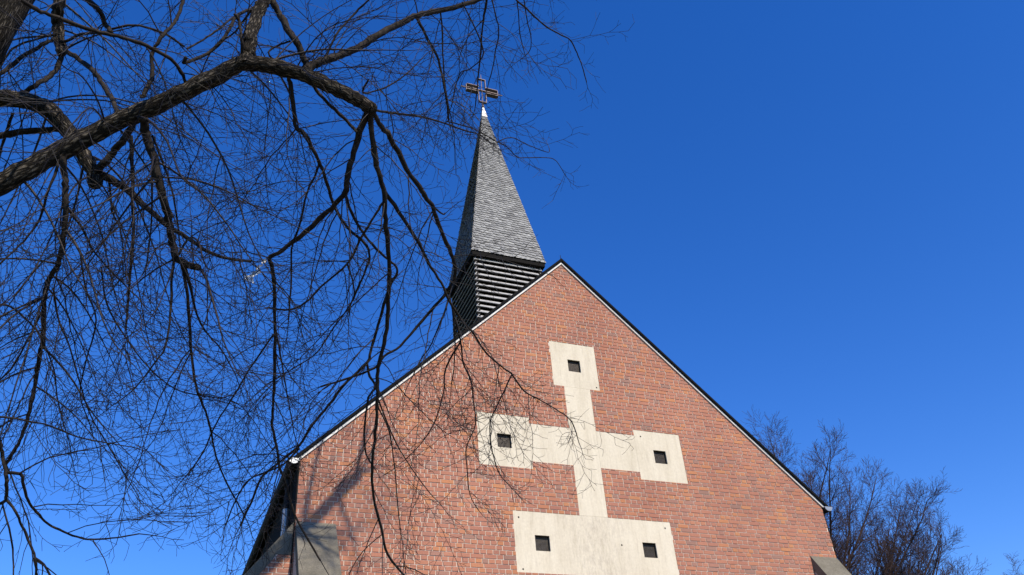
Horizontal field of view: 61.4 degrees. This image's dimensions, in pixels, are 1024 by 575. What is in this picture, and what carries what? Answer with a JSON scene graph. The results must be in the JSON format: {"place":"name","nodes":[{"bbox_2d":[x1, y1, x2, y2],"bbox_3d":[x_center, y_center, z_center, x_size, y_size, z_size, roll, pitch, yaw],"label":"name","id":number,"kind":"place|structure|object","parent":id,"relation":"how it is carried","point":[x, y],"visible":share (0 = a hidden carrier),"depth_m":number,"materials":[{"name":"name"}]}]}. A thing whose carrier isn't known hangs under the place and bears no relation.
{"place":"outdoors","nodes":[
{"label":"outdoors","id":0,"kind":"place"},
{"bbox_2d":[0,0,1023,574],"label":"sky","id":1,"kind":"structure","parent":0,"point":[813,209],"materials":[{"name":"blue"}]},
{"bbox_2d":[242,75,850,574],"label":"church","id":2,"kind":"structure","parent":0,"point":[696,477],"depth_m":17.35,"materials":[{"name":"brick"}]},
{"label":"ground","id":3,"kind":"structure","parent":0,"visible":0},
{"bbox_2d":[0,0,633,574],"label":"deciduous tree","id":4,"kind":"object","parent":3,"relation":"on","point":[74,140],"visible":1,"depth_m":7.91,"materials":[{"name":"brown plant"}]},
{"bbox_2d":[244,258,266,282],"bbox_3d":[-2.439,-0.142,8.199,0.273,0.257,0.090,-20,-38,19],"label":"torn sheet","id":5,"kind":"object","parent":4,"relation":"attached to","point":[251,276],"visible":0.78,"depth_m":8.20,"materials":[{"name":"white plastic"}]},
{"bbox_2d":[742,408,960,574],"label":"bare tree","id":6,"kind":"object","parent":3,"relation":"on","point":[830,522],"visible":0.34,"depth_m":36.41,"materials":[{"name":"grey plant"}]},
{"bbox_2d":[784,450,985,574],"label":"bare tree","id":7,"kind":"object","parent":3,"relation":"on","point":[880,533],"visible":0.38,"depth_m":39.52,"materials":[{"name":"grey plant"}]},
{"bbox_2d":[872,545,940,574],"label":"bare tree","id":8,"kind":"object","parent":3,"relation":"on","point":[910,567],"visible":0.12,"depth_m":40.82,"materials":[{"name":"brown plant"}]},
{"bbox_2d":[834,499,990,574],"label":"bare tree","id":9,"kind":"object","parent":3,"relation":"on","point":[905,560],"visible":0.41,"depth_m":38.66,"materials":[{"name":"brown plant"}]},
{"bbox_2d":[1003,553,1023,574],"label":"bare tree","id":10,"kind":"object","parent":3,"relation":"on","point":[1014,563],"visible":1,"depth_m":44.65,"materials":[{"name":"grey plant"}]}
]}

